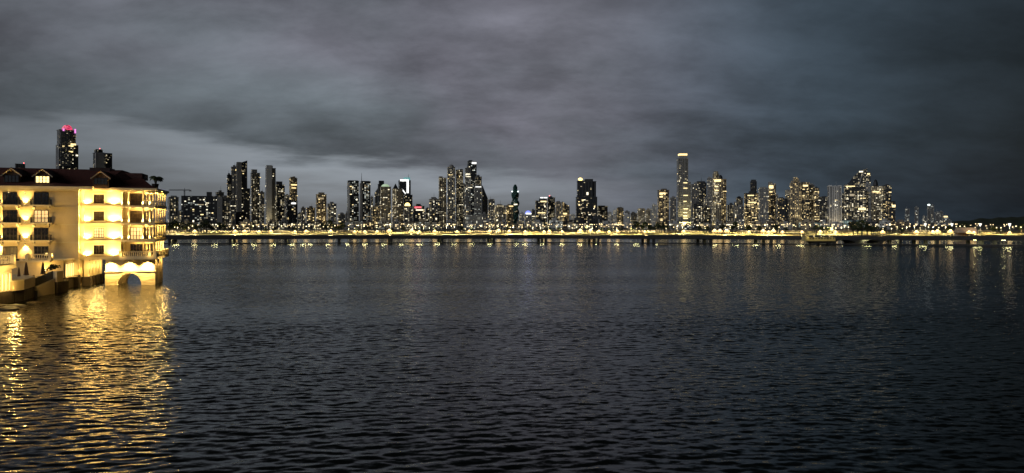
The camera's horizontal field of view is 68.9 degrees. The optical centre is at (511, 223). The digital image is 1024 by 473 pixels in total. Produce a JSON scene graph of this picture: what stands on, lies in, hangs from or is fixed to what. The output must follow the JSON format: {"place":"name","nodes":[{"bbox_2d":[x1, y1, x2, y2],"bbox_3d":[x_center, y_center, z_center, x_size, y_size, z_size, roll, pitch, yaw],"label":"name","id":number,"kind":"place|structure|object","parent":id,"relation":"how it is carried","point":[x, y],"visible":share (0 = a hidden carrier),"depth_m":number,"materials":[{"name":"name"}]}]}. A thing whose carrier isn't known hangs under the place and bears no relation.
{"place":"outdoors","nodes":[
{"label":"outdoors","id":0,"kind":"place"},
{"bbox_2d":[56,125,78,168],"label":"skyline tower","id":1,"kind":"structure","parent":0,"point":[66,152],"depth_m":2132.83,"materials":[{"name":"glass"}]},
{"bbox_2d":[92,148,111,167],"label":"skyline tower","id":2,"kind":"structure","parent":0,"point":[101,159],"depth_m":2282.62,"materials":[{"name":"metal"}]},
{"bbox_2d":[167,196,178,221],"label":"skyline tower","id":3,"kind":"structure","parent":0,"point":[172,208],"depth_m":1693.58,"materials":[{"name":"grey"}]},
{"bbox_2d":[166,192,222,228],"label":"skyline tower","id":4,"kind":"structure","parent":0,"point":[208,207],"depth_m":1490.00,"materials":[{"name":"concrete"}]},
{"bbox_2d":[223,195,229,227],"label":"skyline tower","id":5,"kind":"structure","parent":0,"point":[226,210],"depth_m":1644.03,"materials":[{"name":"concrete"}]},
{"bbox_2d":[226,173,231,200],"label":"skyline tower","id":6,"kind":"structure","parent":0,"point":[229,185],"depth_m":1945.98,"materials":[{"name":"metal"}]},
{"bbox_2d":[230,200,235,227],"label":"skyline tower","id":7,"kind":"structure","parent":0,"point":[232,211],"depth_m":1595.62,"materials":[{"name":"concrete"}]},
{"bbox_2d":[235,212,245,228],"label":"skyline tower","id":8,"kind":"structure","parent":0,"point":[240,216],"depth_m":1540.67,"materials":[{"name":"metal"}]},
{"bbox_2d":[236,161,249,219],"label":"skyline tower","id":9,"kind":"structure","parent":0,"point":[242,197],"depth_m":1991.10,"materials":[{"name":"concrete"}]},
{"bbox_2d":[239,219,252,228],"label":"building","id":10,"kind":"structure","parent":0,"point":[246,222],"depth_m":1387.95,"materials":[{"name":"stone"}]},
{"bbox_2d":[250,169,260,226],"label":"skyline tower","id":11,"kind":"structure","parent":0,"point":[255,184],"depth_m":2041.52,"materials":[{"name":"metal"}]},
{"bbox_2d":[258,190,264,224],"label":"skyline tower","id":12,"kind":"structure","parent":0,"point":[261,194],"depth_m":1895.97,"materials":[{"name":"concrete"}]},
{"bbox_2d":[265,165,275,226],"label":"skyline tower","id":13,"kind":"structure","parent":0,"point":[270,177],"depth_m":1990.44,"materials":[{"name":"grey"}]},
{"bbox_2d":[275,181,284,227],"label":"skyline tower","id":14,"kind":"structure","parent":0,"point":[279,201],"depth_m":1941.92,"materials":[{"name":"grey"}]},
{"bbox_2d":[285,199,297,227],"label":"skyline tower","id":15,"kind":"structure","parent":0,"point":[291,210],"depth_m":1641.74,"materials":[{"name":"grey"}]},
{"bbox_2d":[289,176,297,200],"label":"skyline tower","id":16,"kind":"structure","parent":0,"point":[293,195],"depth_m":2243.18,"materials":[{"name":"stone"}]},
{"bbox_2d":[306,206,314,227],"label":"skyline tower","id":17,"kind":"structure","parent":0,"point":[310,213],"depth_m":1843.79,"materials":[{"name":"metal"}]},
{"bbox_2d":[315,192,326,224],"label":"skyline tower","id":18,"kind":"structure","parent":0,"point":[321,209],"depth_m":1891.44,"materials":[{"name":"stone"}]},
{"bbox_2d":[327,202,336,225],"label":"skyline tower","id":19,"kind":"structure","parent":0,"point":[331,209],"depth_m":1842.49,"materials":[{"name":"grey"}]},
{"bbox_2d":[372,205,379,227],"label":"skyline tower","id":20,"kind":"structure","parent":0,"point":[375,213],"depth_m":1742.98,"materials":[{"name":"stone"}]},
{"bbox_2d":[379,184,390,219],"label":"skyline tower","id":21,"kind":"structure","parent":0,"point":[385,201],"depth_m":1840.73,"materials":[{"name":"stone"}]},
{"bbox_2d":[378,218,391,228],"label":"building","id":22,"kind":"structure","parent":0,"point":[382,222],"depth_m":1318.55,"materials":[{"name":"white stone"}]},
{"bbox_2d":[392,184,402,227],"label":"skyline tower","id":23,"kind":"structure","parent":0,"point":[397,203],"depth_m":1891.04,"materials":[{"name":"stone"}]},
{"bbox_2d":[398,174,410,194],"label":"skyline tower","id":24,"kind":"structure","parent":0,"point":[404,183],"depth_m":2237.33,"materials":[{"name":"grey"}]},
{"bbox_2d":[403,203,412,226],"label":"skyline tower","id":25,"kind":"structure","parent":0,"point":[407,212],"depth_m":1743.27,"materials":[{"name":"concrete"}]},
{"bbox_2d":[413,204,424,221],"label":"skyline tower","id":26,"kind":"structure","parent":0,"point":[418,212],"depth_m":1689.84,"materials":[{"name":"grey"}]},
{"bbox_2d":[429,197,441,227],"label":"skyline tower","id":27,"kind":"structure","parent":0,"point":[435,205],"depth_m":1739.79,"materials":[{"name":"concrete"}]},
{"bbox_2d":[439,176,446,227],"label":"skyline tower","id":28,"kind":"structure","parent":0,"point":[442,189],"depth_m":1943.08,"materials":[{"name":"stone"}]},
{"bbox_2d":[447,165,454,220],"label":"skyline tower","id":29,"kind":"structure","parent":0,"point":[450,192],"depth_m":1992.86,"materials":[{"name":"metal"}]},
{"bbox_2d":[455,169,462,226],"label":"skyline tower","id":30,"kind":"structure","parent":0,"point":[459,197],"depth_m":2012.22,"materials":[{"name":"concrete"}]},
{"bbox_2d":[464,167,471,214],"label":"skyline tower","id":31,"kind":"structure","parent":0,"point":[468,187],"depth_m":1943.76,"materials":[{"name":"concrete"}]},
{"bbox_2d":[467,160,476,214],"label":"skyline tower","id":32,"kind":"structure","parent":0,"point":[471,164],"depth_m":2190.22,"materials":[{"name":"grey"}]},
{"bbox_2d":[465,184,481,227],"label":"skyline tower","id":33,"kind":"structure","parent":0,"point":[476,218],"depth_m":1792.67,"materials":[{"name":"concrete"}]},
{"bbox_2d":[482,185,487,218],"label":"skyline tower","id":34,"kind":"structure","parent":0,"point":[484,203],"depth_m":1994.05,"materials":[{"name":"grey"}]},
{"bbox_2d":[484,213,494,229],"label":"building","id":35,"kind":"structure","parent":0,"point":[489,226],"depth_m":1272.53,"materials":[{"name":"concrete"}]},
{"bbox_2d":[488,199,494,221],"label":"skyline tower","id":36,"kind":"structure","parent":0,"point":[491,203],"depth_m":1943.35,"materials":[{"name":"concrete"}]},
{"bbox_2d":[494,201,505,227],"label":"skyline tower","id":37,"kind":"structure","parent":0,"point":[499,209],"depth_m":1739.59,"materials":[{"name":"stone"}]},
{"bbox_2d":[506,204,513,227],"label":"skyline tower","id":38,"kind":"structure","parent":0,"point":[509,213],"depth_m":1753.12,"materials":[{"name":"stone"}]},
{"bbox_2d":[0,239,1023,472],"bbox_3d":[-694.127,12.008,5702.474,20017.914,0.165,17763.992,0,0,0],"label":"water","id":39,"kind":"structure","parent":0,"point":[302,356],"depth_m":65.24,"materials":[{"name":"black liquid"}]},
{"bbox_2d":[0,254,16,303],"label":"arcade pavilion","id":40,"kind":"structure","parent":39,"relation":"in","point":[6,294],"depth_m":112.83,"materials":[{"name":"paint"}]},
{"bbox_2d":[9,274,34,301],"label":"terrace bastion","id":41,"kind":"object","parent":39,"relation":"in","point":[22,286],"visible":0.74,"depth_m":116.70,"materials":[{"name":"beige paint"}]},
{"bbox_2d":[34,271,54,297],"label":"ramp wall","id":42,"kind":"structure","parent":39,"relation":"in","point":[44,284],"depth_m":125.33,"materials":[{"name":"beige paint"}]},
{"bbox_2d":[0,167,168,287],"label":"waterfront hotel","id":43,"kind":"structure","parent":39,"relation":"in","point":[82,224],"depth_m":144.28,"materials":[{"name":"beige paint"}]},
{"bbox_2d":[2,192,16,204],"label":"french door","id":44,"kind":"structure","parent":43,"relation":"in","point":[7,196],"depth_m":139.28,"materials":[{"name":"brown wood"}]},
{"bbox_2d":[2,210,16,221],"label":"french door","id":45,"kind":"structure","parent":43,"relation":"in","point":[7,214],"depth_m":139.28,"materials":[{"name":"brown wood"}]},
{"bbox_2d":[2,228,16,239],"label":"french door","id":46,"kind":"structure","parent":43,"relation":"in","point":[7,232],"depth_m":139.28,"materials":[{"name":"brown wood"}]},
{"bbox_2d":[2,246,16,257],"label":"french door","id":47,"kind":"structure","parent":43,"relation":"in","point":[6,250],"depth_m":139.28,"materials":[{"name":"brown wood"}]},
{"bbox_2d":[34,192,48,204],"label":"french door","id":48,"kind":"structure","parent":43,"relation":"in","point":[37,195],"depth_m":140.72,"materials":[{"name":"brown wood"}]},
{"bbox_2d":[34,210,48,221],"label":"french door","id":49,"kind":"structure","parent":43,"relation":"in","point":[37,213],"depth_m":140.72,"materials":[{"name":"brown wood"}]},
{"bbox_2d":[34,228,48,239],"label":"french door","id":50,"kind":"structure","parent":43,"relation":"in","point":[37,231],"depth_m":140.72,"materials":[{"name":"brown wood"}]},
{"bbox_2d":[34,246,48,257],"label":"french door","id":51,"kind":"structure","parent":43,"relation":"in","point":[37,249],"depth_m":140.72,"materials":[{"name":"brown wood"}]},
{"bbox_2d":[64,261,73,277],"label":"window","id":52,"kind":"structure","parent":43,"relation":"in","point":[68,266],"depth_m":139.04,"materials":[{"name":"yellow"}]},
{"bbox_2d":[92,193,105,204],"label":"window","id":53,"kind":"structure","parent":43,"relation":"in","point":[96,197],"depth_m":144.72,"materials":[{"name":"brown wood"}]},
{"bbox_2d":[92,210,105,221],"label":"window","id":54,"kind":"structure","parent":43,"relation":"in","point":[97,215],"depth_m":144.72,"materials":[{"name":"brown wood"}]},
{"bbox_2d":[92,227,105,238],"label":"window","id":55,"kind":"structure","parent":43,"relation":"in","point":[97,232],"depth_m":144.72,"materials":[{"name":"yellow glass"}]},
{"bbox_2d":[92,244,105,254],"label":"window","id":56,"kind":"structure","parent":43,"relation":"in","point":[97,249],"depth_m":144.72,"materials":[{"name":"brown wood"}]},
{"bbox_2d":[130,193,141,205],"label":"french door","id":57,"kind":"structure","parent":43,"relation":"in","point":[134,197],"depth_m":148.37,"materials":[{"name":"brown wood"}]},
{"bbox_2d":[130,211,141,222],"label":"french door","id":58,"kind":"structure","parent":43,"relation":"in","point":[133,214],"depth_m":148.37,"materials":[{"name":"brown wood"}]},
{"bbox_2d":[130,227,141,239],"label":"french door","id":59,"kind":"structure","parent":43,"relation":"in","point":[133,230],"depth_m":148.37,"materials":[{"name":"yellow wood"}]},
{"bbox_2d":[130,244,142,255],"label":"french door","id":60,"kind":"structure","parent":43,"relation":"in","point":[133,247],"depth_m":148.41,"materials":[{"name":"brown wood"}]},
{"bbox_2d":[154,235,1023,246],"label":"sea viaduct","id":61,"kind":"object","parent":39,"relation":"in","point":[859,240],"visible":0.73,"depth_m":455.67,"materials":[{"name":"concrete"}]},
{"bbox_2d":[801,236,835,244],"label":"landing stage","id":62,"kind":"object","parent":39,"relation":"in","point":[826,241],"visible":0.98,"depth_m":417.23,"materials":[{"name":"yellow paint"}]},
{"bbox_2d":[0,0,1023,223],"label":"sky","id":63,"kind":"structure","parent":0,"point":[926,97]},
{"bbox_2d":[511,184,518,224],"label":"twisting tower","id":64,"kind":"structure","parent":0,"point":[515,197],"depth_m":2142.44,"materials":[{"name":"teal glass"}]},
{"bbox_2d":[525,211,531,227],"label":"skyline tower","id":65,"kind":"structure","parent":0,"point":[528,217],"depth_m":1943.22,"materials":[{"name":"grey"}]},
{"bbox_2d":[535,197,546,227],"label":"skyline tower","id":66,"kind":"structure","parent":0,"point":[541,209],"depth_m":1789.41,"materials":[{"name":"grey"}]},
{"bbox_2d":[547,195,554,227],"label":"skyline tower","id":67,"kind":"structure","parent":0,"point":[550,207],"depth_m":1812.92,"materials":[{"name":"grey"}]},
{"bbox_2d":[549,215,562,228],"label":"building","id":68,"kind":"structure","parent":0,"point":[554,222],"depth_m":1320.37,"materials":[{"name":"concrete"}]},
{"bbox_2d":[555,201,561,219],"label":"skyline tower","id":69,"kind":"structure","parent":0,"point":[557,208],"depth_m":1893.94,"materials":[{"name":"concrete"}]},
{"bbox_2d":[561,201,569,227],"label":"skyline tower","id":70,"kind":"structure","parent":0,"point":[565,216],"depth_m":1843.05,"materials":[{"name":"concrete"}]},
{"bbox_2d":[569,218,585,228],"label":"building","id":71,"kind":"structure","parent":0,"point":[579,221],"depth_m":1486.60,"materials":[{"name":"grey"}]},
{"bbox_2d":[576,178,596,222],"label":"skyline tower","id":72,"kind":"structure","parent":0,"point":[586,203],"depth_m":1883.38,"materials":[{"name":"grey"}]},
{"bbox_2d":[154,231,1023,235],"bbox_3d":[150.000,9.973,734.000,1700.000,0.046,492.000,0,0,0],"label":"park lawn","id":73,"kind":"structure","parent":0,"point":[888,233],"depth_m":758.14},
{"bbox_2d":[954,228,977,235],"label":"event tent","id":74,"kind":"object","parent":73,"relation":"on","point":[960,231],"visible":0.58,"depth_m":609.30,"materials":[{"name":"fabric"}]},
{"bbox_2d":[154,224,1023,235],"bbox_3d":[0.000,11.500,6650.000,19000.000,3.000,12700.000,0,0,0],"label":"shore ground","id":75,"kind":"structure","parent":0,"point":[920,227],"depth_m":1287.48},
{"bbox_2d":[231,165,235,211],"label":"skyline tower","id":76,"kind":"structure","parent":75,"relation":"on","point":[233,171],"depth_m":1995.49,"materials":[{"name":"metal"}]},
{"bbox_2d":[346,180,366,227],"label":"skyline tower","id":77,"kind":"structure","parent":75,"relation":"on","point":[353,202],"depth_m":1889.37,"materials":[{"name":"grey"}]},
{"bbox_2d":[360,173,370,220],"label":"skyline tower","id":78,"kind":"structure","parent":75,"relation":"on","point":[365,200],"depth_m":1890.64,"materials":[{"name":"metal"}]},
{"bbox_2d":[801,182,809,220],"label":"skyline tower","id":79,"kind":"structure","parent":75,"relation":"on","point":[805,200],"depth_m":1972.80,"materials":[{"name":"metal"}]},
{"bbox_2d":[819,196,826,221],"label":"skyline tower","id":80,"kind":"structure","parent":75,"relation":"on","point":[822,207],"depth_m":1943.40,"materials":[{"name":"grey"}]},
{"bbox_2d":[865,182,870,219],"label":"skyline tower","id":81,"kind":"structure","parent":75,"relation":"on","point":[868,197],"depth_m":1895.35,"materials":[{"name":"grey"}]},
{"bbox_2d":[587,216,606,228],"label":"building","id":82,"kind":"structure","parent":0,"point":[596,220],"depth_m":1504.36,"materials":[{"name":"concrete"}]},
{"bbox_2d":[597,205,607,220],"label":"skyline tower","id":83,"kind":"structure","parent":0,"point":[602,211],"depth_m":1939.88,"materials":[{"name":"grey"}]},
{"bbox_2d":[617,207,623,227],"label":"skyline tower","id":84,"kind":"structure","parent":0,"point":[620,215],"depth_m":1943.30,"materials":[{"name":"stone"}]},
{"bbox_2d":[657,189,669,225],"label":"skyline tower","id":85,"kind":"structure","parent":0,"point":[663,205],"depth_m":1889.54,"materials":[{"name":"grey"}]},
{"bbox_2d":[670,196,675,222],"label":"skyline tower","id":86,"kind":"structure","parent":0,"point":[672,208],"depth_m":2093.46,"materials":[{"name":"concrete"}]},
{"bbox_2d":[677,154,690,226],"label":"skyline tower","id":87,"kind":"structure","parent":0,"point":[683,200],"depth_m":2286.84,"materials":[{"name":"grey"}]},
{"bbox_2d":[690,182,698,223],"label":"skyline tower","id":88,"kind":"structure","parent":0,"point":[694,192],"depth_m":2042.23,"materials":[{"name":"concrete"}]},
{"bbox_2d":[693,199,703,227],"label":"skyline tower","id":89,"kind":"structure","parent":0,"point":[698,213],"depth_m":1691.39,"materials":[{"name":"metal"}]},
{"bbox_2d":[696,179,706,203],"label":"skyline tower","id":90,"kind":"structure","parent":0,"point":[702,189],"depth_m":2288.45,"materials":[{"name":"metal"}]},
{"bbox_2d":[704,197,710,223],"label":"skyline tower","id":91,"kind":"structure","parent":0,"point":[707,209],"depth_m":1713.93,"materials":[{"name":"concrete"}]},
{"bbox_2d":[707,177,711,223],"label":"skyline tower","id":92,"kind":"structure","parent":0,"point":[709,187],"depth_m":2143.94,"materials":[{"name":"grey"}]},
{"bbox_2d":[712,171,721,226],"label":"skyline tower","id":93,"kind":"structure","parent":0,"point":[716,197],"depth_m":2041.12,"materials":[{"name":"stone"}]},
{"bbox_2d":[719,175,726,223],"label":"skyline tower","id":94,"kind":"structure","parent":0,"point":[723,201],"depth_m":2092.47,"materials":[{"name":"metal"}]},
{"bbox_2d":[727,203,733,222],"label":"skyline tower","id":95,"kind":"structure","parent":0,"point":[730,212],"depth_m":1843.92,"materials":[{"name":"grey"}]},
{"bbox_2d":[734,205,743,226],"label":"skyline tower","id":96,"kind":"structure","parent":0,"point":[738,212],"depth_m":1791.77,"materials":[{"name":"concrete"}]},
{"bbox_2d":[744,191,759,227],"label":"skyline tower","id":97,"kind":"structure","parent":0,"point":[751,208],"depth_m":1887.29,"materials":[{"name":"metal"}]},
{"bbox_2d":[758,187,768,226],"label":"skyline tower","id":98,"kind":"structure","parent":0,"point":[763,204],"depth_m":2040.37,"materials":[{"name":"grey"}]},
{"bbox_2d":[768,182,775,224],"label":"skyline tower","id":99,"kind":"structure","parent":0,"point":[772,197],"depth_m":2071.86,"materials":[{"name":"concrete"}]},
{"bbox_2d":[777,197,787,226],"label":"skyline tower","id":100,"kind":"structure","parent":0,"point":[782,209],"depth_m":1840.98,"materials":[{"name":"glass"}]},
{"bbox_2d":[789,177,800,226],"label":"skyline tower","id":101,"kind":"structure","parent":0,"point":[795,201],"depth_m":1989.88,"materials":[{"name":"stone"}]},
{"bbox_2d":[800,219,813,229],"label":"building","id":102,"kind":"structure","parent":0,"point":[805,223],"depth_m":1241.06,"materials":[{"name":"stone"}]},
{"bbox_2d":[798,184,820,227],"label":"skyline tower","id":103,"kind":"structure","parent":0,"point":[816,204],"depth_m":1954.54,"materials":[{"name":"metal"}]},
{"bbox_2d":[810,183,813,220],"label":"skyline tower","id":104,"kind":"structure","parent":0,"point":[811,202],"depth_m":1994.16,"materials":[{"name":"concrete"}]},
{"bbox_2d":[827,185,841,226],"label":"skyline tower","id":105,"kind":"structure","parent":0,"point":[834,203],"depth_m":1937.29,"materials":[{"name":"metal"}]},
{"bbox_2d":[844,183,855,219],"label":"skyline tower","id":106,"kind":"structure","parent":0,"point":[849,189],"depth_m":1940.76,"materials":[{"name":"grey"}]},
{"bbox_2d":[842,189,867,227],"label":"skyline tower","id":107,"kind":"structure","parent":0,"point":[860,201],"depth_m":1889.68,"materials":[{"name":"grey"}]},
{"bbox_2d":[849,169,869,189],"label":"skyline tower","id":108,"kind":"structure","parent":0,"point":[859,179],"depth_m":2132.26,"materials":[{"name":"grey"}]},
{"bbox_2d":[871,179,882,225],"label":"skyline tower","id":109,"kind":"structure","parent":0,"point":[876,200],"depth_m":1968.82,"materials":[{"name":"stone"}]},
{"bbox_2d":[879,216,891,228],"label":"building","id":110,"kind":"structure","parent":0,"point":[883,222],"depth_m":1320.48,"materials":[{"name":"metal"}]},
{"bbox_2d":[882,184,891,200],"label":"skyline tower","id":111,"kind":"structure","parent":0,"point":[886,191],"depth_m":2041.76,"materials":[{"name":"grey"}]},
{"bbox_2d":[881,199,895,227],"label":"skyline tower","id":112,"kind":"structure","parent":0,"point":[888,208],"depth_m":1839.14,"materials":[{"name":"grey"}]},
{"bbox_2d":[894,220,908,228],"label":"building","id":113,"kind":"structure","parent":0,"point":[900,223],"depth_m":1332.64,"materials":[{"name":"grey"}]},
{"bbox_2d":[930,216,1023,224],"bbox_3d":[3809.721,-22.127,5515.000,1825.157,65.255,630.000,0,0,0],"label":"hills","id":114,"kind":"structure","parent":0,"point":[1007,220],"depth_m":5316.16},
{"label":"sea wall","id":115,"kind":"object","parent":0,"visible":0},
{"bbox_2d":[48,271,68,292],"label":"stone planter","id":116,"kind":"object","parent":115,"relation":"on","point":[61,285],"visible":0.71,"depth_m":130.07,"materials":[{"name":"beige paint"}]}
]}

